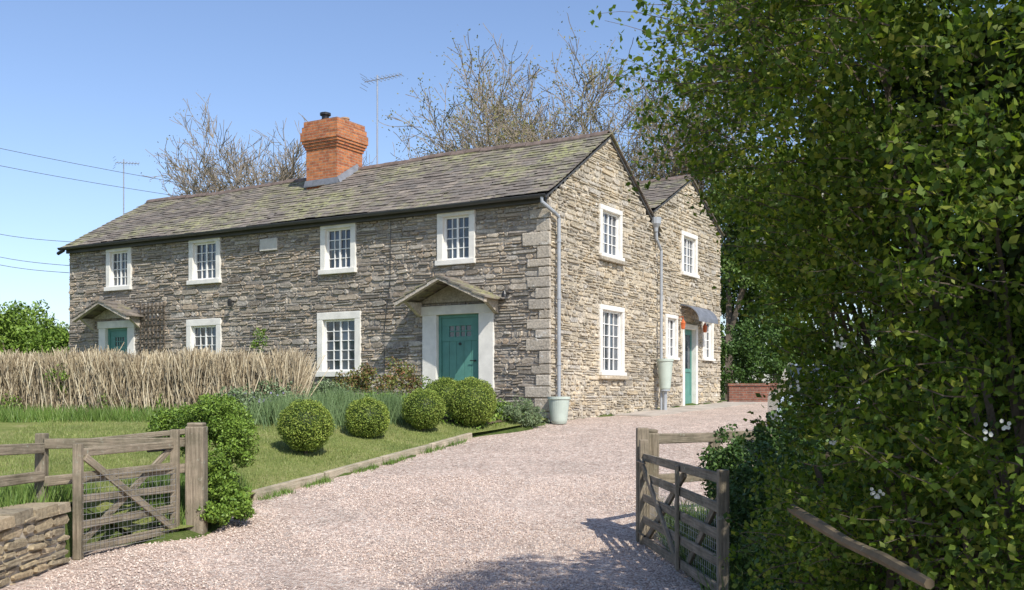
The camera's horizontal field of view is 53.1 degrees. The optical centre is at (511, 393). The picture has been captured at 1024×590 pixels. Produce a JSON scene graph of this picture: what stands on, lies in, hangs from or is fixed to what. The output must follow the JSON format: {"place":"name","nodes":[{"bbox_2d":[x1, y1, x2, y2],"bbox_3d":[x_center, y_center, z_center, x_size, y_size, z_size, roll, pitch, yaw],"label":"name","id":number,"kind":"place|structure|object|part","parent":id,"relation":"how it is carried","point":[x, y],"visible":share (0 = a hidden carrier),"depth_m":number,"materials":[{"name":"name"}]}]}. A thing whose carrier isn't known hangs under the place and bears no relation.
{"place":"outdoors","nodes":[
{"label":"outdoors","id":0,"kind":"place"},
{"bbox_2d":[0,148,212,272],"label":"power lines","id":1,"kind":"object","parent":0,"point":[73,179],"visible":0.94,"depth_m":30.84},
{"bbox_2d":[0,396,547,533],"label":"lawn","id":2,"kind":"structure","parent":0,"point":[7,427],"depth_m":15.22,"materials":[{"name":"green plant"}]},
{"bbox_2d":[0,401,262,527],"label":"long grass","id":3,"kind":"structure","parent":2,"relation":"on","point":[21,494],"depth_m":13.06,"materials":[{"name":"green plant"}]},
{"bbox_2d":[0,343,329,414],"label":"stick hedge","id":4,"kind":"object","parent":2,"relation":"on","point":[96,378],"visible":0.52,"depth_m":18.60,"materials":[{"name":"beige plant"}]},
{"bbox_2d":[180,422,256,525],"bbox_3d":[-3.349,0.899,11.597,0.797,1.146,1.020,0,0,-41],"label":"ivy bush","id":5,"kind":"object","parent":2,"relation":"on","point":[228,501],"visible":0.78,"depth_m":11.55,"materials":[{"name":"green plant"}]},
{"bbox_2d":[235,390,323,428],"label":"iris clump","id":6,"kind":"object","parent":2,"relation":"on","point":[271,410],"visible":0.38,"depth_m":17.28,"materials":[{"name":"green plant"}]},
{"bbox_2d":[249,391,350,430],"bbox_3d":[-3.592,0.282,17.896,2.211,0.803,1.339,0,0,0],"label":"iris clump","id":7,"kind":"object","parent":2,"relation":"on","point":[338,416],"visible":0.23,"depth_m":17.82,"materials":[{"name":"green plant"}]},
{"bbox_2d":[276,399,334,454],"bbox_3d":[-3.123,0.527,15.492,0.892,0.895,0.854,0,0,0],"label":"topiary ball","id":8,"kind":"object","parent":2,"relation":"on","point":[306,425],"visible":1,"depth_m":15.26,"materials":[{"name":"green plant"}]},
{"bbox_2d":[307,384,395,422],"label":"iris clump","id":9,"kind":"object","parent":2,"relation":"on","point":[342,397],"visible":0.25,"depth_m":18.80,"materials":[{"name":"green plant"}]},
{"bbox_2d":[345,396,389,438],"bbox_3d":[-2.447,0.422,17.294,0.779,0.774,0.807,0,0,0],"label":"topiary ball","id":10,"kind":"object","parent":2,"relation":"on","point":[368,417],"visible":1,"depth_m":17.08,"materials":[{"name":"green plant"}]},
{"bbox_2d":[358,386,443,425],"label":"iris clump","id":11,"kind":"object","parent":2,"relation":"on","point":[394,410],"visible":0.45,"depth_m":19.00,"materials":[{"name":"green plant"}]},
{"bbox_2d":[343,391,523,429],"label":"border plants","id":12,"kind":"object","parent":2,"relation":"on","point":[493,419],"visible":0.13,"depth_m":19.90,"materials":[{"name":"green plant"}]},
{"bbox_2d":[401,401,525,423],"bbox_3d":[-1.668,0.363,20.750,4.664,0.494,2.300,0,0,0],"label":"flower bed","id":13,"kind":"object","parent":2,"relation":"on","point":[496,421],"visible":0.05,"depth_m":20.09,"materials":[{"name":"soil"}]},
{"bbox_2d":[330,356,425,394],"bbox_3d":[-2.807,-0.317,21.205,2.078,0.972,0.999,0,0,-12],"label":"rose bush","id":14,"kind":"object","parent":13,"relation":"on","point":[366,374],"visible":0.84,"depth_m":21.15,"materials":[{"name":"green plant"}]},
{"bbox_2d":[363,377,518,417],"bbox_3d":[-1.455,0.100,21.000,3.222,0.928,1.471,0,0,0],"label":"garden shrub","id":15,"kind":"object","parent":13,"relation":"on","point":[500,404],"visible":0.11,"depth_m":20.58,"materials":[{"name":"green plant"}]},
{"bbox_2d":[427,377,460,407],"bbox_3d":[-1.330,0.097,20.794,0.893,0.883,0.916,0,0,0],"label":"topiary ball","id":16,"kind":"object","parent":13,"relation":"on","point":[441,386],"visible":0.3,"depth_m":20.55,"materials":[{"name":"green plant"}]},
{"bbox_2d":[446,376,496,426],"bbox_3d":[-0.769,0.171,19.486,0.996,1.012,1.026,0,0,0],"label":"topiary ball","id":17,"kind":"object","parent":2,"relation":"on","point":[471,401],"visible":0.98,"depth_m":19.21,"materials":[{"name":"green plant"}]},
{"bbox_2d":[497,397,549,427],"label":"lavender plant","id":18,"kind":"object","parent":2,"relation":"on","point":[531,417],"visible":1,"depth_m":20.26,"materials":[{"name":"green plant"}]},
{"bbox_2d":[0,0,1017,393],"label":"sky","id":19,"kind":"structure","parent":0,"point":[92,83],"materials":[{"name":"blue"}]},
{"bbox_2d":[65,394,962,557],"bbox_3d":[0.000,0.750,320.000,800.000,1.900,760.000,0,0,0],"label":"ground","id":20,"kind":"structure","parent":0,"point":[183,533],"depth_m":10.82,"materials":[{"name":"green plant"}]},
{"bbox_2d":[0,330,13,349],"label":"garden tree","id":21,"kind":"object","parent":20,"relation":"on","point":[3,342],"visible":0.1,"depth_m":37.27,"materials":[{"name":"green plant"}]},
{"bbox_2d":[0,299,63,354],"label":"garden tree","id":22,"kind":"object","parent":20,"relation":"on","point":[23,334],"visible":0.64,"depth_m":37.48,"materials":[{"name":"green plant"}]},
{"bbox_2d":[0,515,64,587],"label":"stone wall","id":23,"kind":"structure","parent":20,"relation":"on","point":[21,526],"depth_m":8.88,"materials":[{"name":"stone"}]},
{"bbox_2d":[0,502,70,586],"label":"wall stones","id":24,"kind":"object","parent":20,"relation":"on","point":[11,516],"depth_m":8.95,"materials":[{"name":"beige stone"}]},
{"bbox_2d":[31,321,69,353],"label":"garden tree","id":25,"kind":"object","parent":20,"relation":"on","point":[63,333],"visible":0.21,"depth_m":41.61,"materials":[{"name":"green plant"}]},
{"bbox_2d":[0,429,184,502],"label":"post and rail fence","id":26,"kind":"object","parent":20,"relation":"on","point":[41,446],"visible":0.62,"depth_m":10.01,"materials":[{"name":"brown wood"}]},
{"bbox_2d":[185,422,207,534],"bbox_3d":[-3.450,0.976,11.200,0.200,1.313,0.190,0,0,0],"label":"gate post","id":27,"kind":"object","parent":20,"relation":"on","point":[196,463],"visible":0.76,"depth_m":11.11,"materials":[{"name":"brown wood"}]},
{"bbox_2d":[143,392,259,469],"bbox_3d":[-3.801,0.458,12.671,1.737,0.958,0.986,0,0,23],"label":"box bush","id":28,"kind":"object","parent":20,"relation":"on","point":[230,431],"visible":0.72,"depth_m":12.38,"materials":[{"name":"green plant"}]},
{"bbox_2d":[141,92,307,196],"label":"bare tree","id":29,"kind":"object","parent":20,"relation":"on","point":[213,180],"visible":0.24,"depth_m":51.05,"materials":[{"name":"brown plant"}]},
{"bbox_2d":[213,376,351,414],"bbox_3d":[-4.098,0.093,18.764,1.274,0.878,2.920,0,0,36],"label":"garden shrub","id":30,"kind":"object","parent":20,"relation":"on","point":[322,386],"visible":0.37,"depth_m":18.19,"materials":[{"name":"green plant"}]},
{"bbox_2d":[214,118,375,189],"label":"bare tree","id":31,"kind":"object","parent":20,"relation":"on","point":[283,139],"visible":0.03,"depth_m":57.67,"materials":[{"name":"brown plant"}]},
{"bbox_2d":[250,433,471,499],"bbox_3d":[-2.048,1.073,16.023,0.101,0.693,6.357,0,0,24],"label":"timber edging","id":32,"kind":"object","parent":20,"relation":"on","point":[299,482],"visible":0.59,"depth_m":15.17,"materials":[{"name":"brown wood"}]},
{"bbox_2d":[56,112,724,421],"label":"stone cottage","id":33,"kind":"structure","parent":20,"relation":"on","point":[538,273],"depth_m":24.66,"materials":[{"name":"grey stone"}]},
{"bbox_2d":[113,157,138,214],"bbox_3d":[-13.009,-6.357,34.551,0.808,3.133,0.480,0,0,-34],"label":"tv aerial","id":34,"kind":"object","parent":33,"relation":"attached to","point":[132,163],"visible":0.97,"depth_m":34.48,"materials":[{"name":"metal"}]},
{"bbox_2d":[250,327,268,352],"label":"climbing rose","id":35,"kind":"object","parent":33,"relation":"attached to","point":[263,330],"visible":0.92,"depth_m":24.87,"materials":[{"name":"green plant"}]},
{"bbox_2d":[360,73,402,163],"bbox_3d":[-3.493,-6.950,27.550,1.151,3.319,0.480,0,0,20],"label":"tv aerial","id":36,"kind":"object","parent":33,"relation":"attached to","point":[389,77],"visible":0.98,"depth_m":27.58,"materials":[{"name":"metal"}]},
{"bbox_2d":[108,313,691,403],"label":"doors","id":37,"kind":"structure","parent":33,"relation":"in","point":[454,358],"depth_m":22.82,"materials":[{"name":"teal paint"}]},
{"bbox_2d":[112,211,709,371],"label":"window frames","id":38,"kind":"structure","parent":33,"relation":"in","point":[608,214],"depth_m":24.56,"materials":[{"name":"white paint"}]},
{"bbox_2d":[114,214,707,369],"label":"window panes","id":39,"kind":"structure","parent":33,"relation":"in","point":[466,220],"depth_m":24.48,"materials":[{"name":"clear glass"}]},
{"bbox_2d":[401,388,446,430],"bbox_3d":[-1.597,0.312,18.491,0.831,0.846,0.817,0,0,0],"label":"topiary ball","id":40,"kind":"object","parent":20,"relation":"on","point":[424,409],"visible":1,"depth_m":18.28,"materials":[{"name":"green plant"}]},
{"bbox_2d":[0,401,861,589],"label":"gravel drive","id":41,"kind":"structure","parent":20,"relation":"on","point":[597,446],"depth_m":11.73,"materials":[{"name":"beige gravel"}]},
{"bbox_2d":[72,429,179,559],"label":"field gate","id":42,"kind":"structure","parent":41,"relation":"on","point":[81,454],"depth_m":10.30,"materials":[{"name":"wood"}]},
{"bbox_2d":[16,474,695,589],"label":"gravel pebbles","id":43,"kind":"object","parent":41,"relation":"on","point":[156,580],"visible":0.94,"depth_m":10.49,"materials":[{"name":"beige gravel"}]},
{"bbox_2d":[256,437,467,499],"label":"edge weeds","id":44,"kind":"object","parent":41,"relation":"on","point":[286,491],"visible":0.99,"depth_m":15.13,"materials":[{"name":"green plant"}]},
{"bbox_2d":[547,397,570,423],"bbox_3d":[0.974,0.350,21.244,0.480,0.560,0.480,0,0,0],"label":"plant pot","id":45,"kind":"object","parent":41,"relation":"on","point":[558,407],"visible":1,"depth_m":21.08,"materials":[{"name":"white ceramic"}]},
{"bbox_2d":[696,401,921,589],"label":"verge shrub","id":46,"kind":"object","parent":41,"relation":"on","point":[741,472],"visible":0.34,"depth_m":8.58,"materials":[{"name":"green plant"}]},
{"bbox_2d":[766,363,861,442],"bbox_3d":[5.351,0.224,17.602,1.810,1.480,4.120,0,0,12],"label":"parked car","id":47,"kind":"object","parent":41,"relation":"on","point":[771,402],"visible":0.07,"depth_m":17.22,"materials":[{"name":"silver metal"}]},
{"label":"car windows","id":48,"kind":"part","parent":47,"relation":"part of","materials":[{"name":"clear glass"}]},
{"bbox_2d":[391,83,577,160],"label":"bare tree","id":49,"kind":"object","parent":20,"relation":"on","point":[408,144],"visible":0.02,"depth_m":48.70,"materials":[{"name":"brown plant"}]},
{"bbox_2d":[372,7,696,179],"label":"spring tree","id":50,"kind":"object","parent":20,"relation":"on","point":[508,132],"visible":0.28,"depth_m":41.75,"materials":[{"name":"brown plant"}]},
{"bbox_2d":[418,24,681,179],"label":"bare tree","id":51,"kind":"object","parent":20,"relation":"on","point":[515,85],"visible":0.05,"depth_m":48.80,"materials":[{"name":"brown plant"}]},
{"bbox_2d":[636,427,658,541],"bbox_3d":[1.435,1.006,10.872,0.260,1.293,0.355,0,0,0],"label":"gate post","id":52,"kind":"object","parent":20,"relation":"on","point":[651,436],"visible":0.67,"depth_m":10.85,"materials":[{"name":"brown wood"}]},
{"bbox_2d":[636,440,729,589],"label":"field gate","id":53,"kind":"structure","parent":52,"relation":"attached to","point":[719,506],"depth_m":8.83,"materials":[{"name":"wood"}]},
{"bbox_2d":[522,41,805,279],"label":"spring tree","id":54,"kind":"object","parent":20,"relation":"on","point":[700,184],"visible":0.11,"depth_m":43.79,"materials":[{"name":"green plant"}]},
{"bbox_2d":[659,431,779,513],"bbox_3d":[3.483,1.073,12.178,4.600,1.275,0.566,0,0,-24],"label":"post and rail fence","id":55,"kind":"object","parent":20,"relation":"on","point":[670,438],"visible":0.09,"depth_m":11.49,"materials":[{"name":"brown wood"}]},
{"bbox_2d":[704,158,787,399],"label":"green tree","id":56,"kind":"object","parent":20,"relation":"on","point":[730,315],"visible":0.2,"depth_m":41.76,"materials":[{"name":"green plant"}]},
{"bbox_2d":[725,383,777,401],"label":"brick wall","id":57,"kind":"structure","parent":20,"relation":"on","point":[741,392],"depth_m":33.00,"materials":[{"name":"red brick"}]},
{"bbox_2d":[653,491,873,589],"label":"verge grass","id":58,"kind":"structure","parent":20,"relation":"on","point":[710,566],"depth_m":9.45,"materials":[{"name":"green plant"}]},
{"bbox_2d":[703,167,824,382],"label":"green tree","id":59,"kind":"object","parent":20,"relation":"on","point":[754,323],"visible":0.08,"depth_m":42.69,"materials":[{"name":"green plant"}]},
{"bbox_2d":[588,0,1023,589],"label":"hawthorn hedge","id":60,"kind":"object","parent":20,"relation":"on","point":[918,160],"visible":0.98,"depth_m":4.20,"materials":[{"name":"green plant"}]},
{"bbox_2d":[787,504,934,588],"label":"fallen rail","id":61,"kind":"object","parent":60,"relation":"on","point":[888,561],"visible":0.98,"depth_m":3.49,"materials":[{"name":"brown wood"}]},
{"bbox_2d":[720,324,897,397],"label":"distant trees","id":62,"kind":"object","parent":20,"relation":"on","point":[723,364],"depth_m":59.48,"materials":[{"name":"green plant"}]},
{"bbox_2d":[759,141,890,315],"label":"green tree","id":63,"kind":"object","parent":20,"relation":"on","point":[815,238],"visible":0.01,"depth_m":45.06,"materials":[{"name":"green plant"}]},
{"bbox_2d":[720,313,995,397],"bbox_3d":[11.976,-1.215,34.578,11.560,3.298,1.841,0,0,0],"label":"laurel hedge","id":64,"kind":"object","parent":20,"relation":"on","point":[737,347],"visible":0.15,"depth_m":34.34,"materials":[{"name":"green plant"}]},
{"bbox_2d":[785,356,994,441],"bbox_3d":[4.378,0.362,10.561,3.821,1.808,1.792,0,0,-26],"label":"verge shrub","id":65,"kind":"object","parent":20,"relation":"on","point":[849,401],"depth_m":10.16,"materials":[{"name":"green plant"}]},
{"bbox_2d":[613,402,762,416],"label":"paving","id":66,"kind":"structure","parent":0,"point":[659,412],"depth_m":26.41,"materials":[{"name":"stone"}]},
{"bbox_2d":[656,359,673,409],"bbox_3d":[3.913,-0.160,26.175,0.440,1.440,0.440,0,0,0],"label":"hopper","id":67,"kind":"object","parent":66,"relation":"on","point":[665,366],"visible":0.84,"depth_m":26.04,"materials":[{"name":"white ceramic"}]}
]}

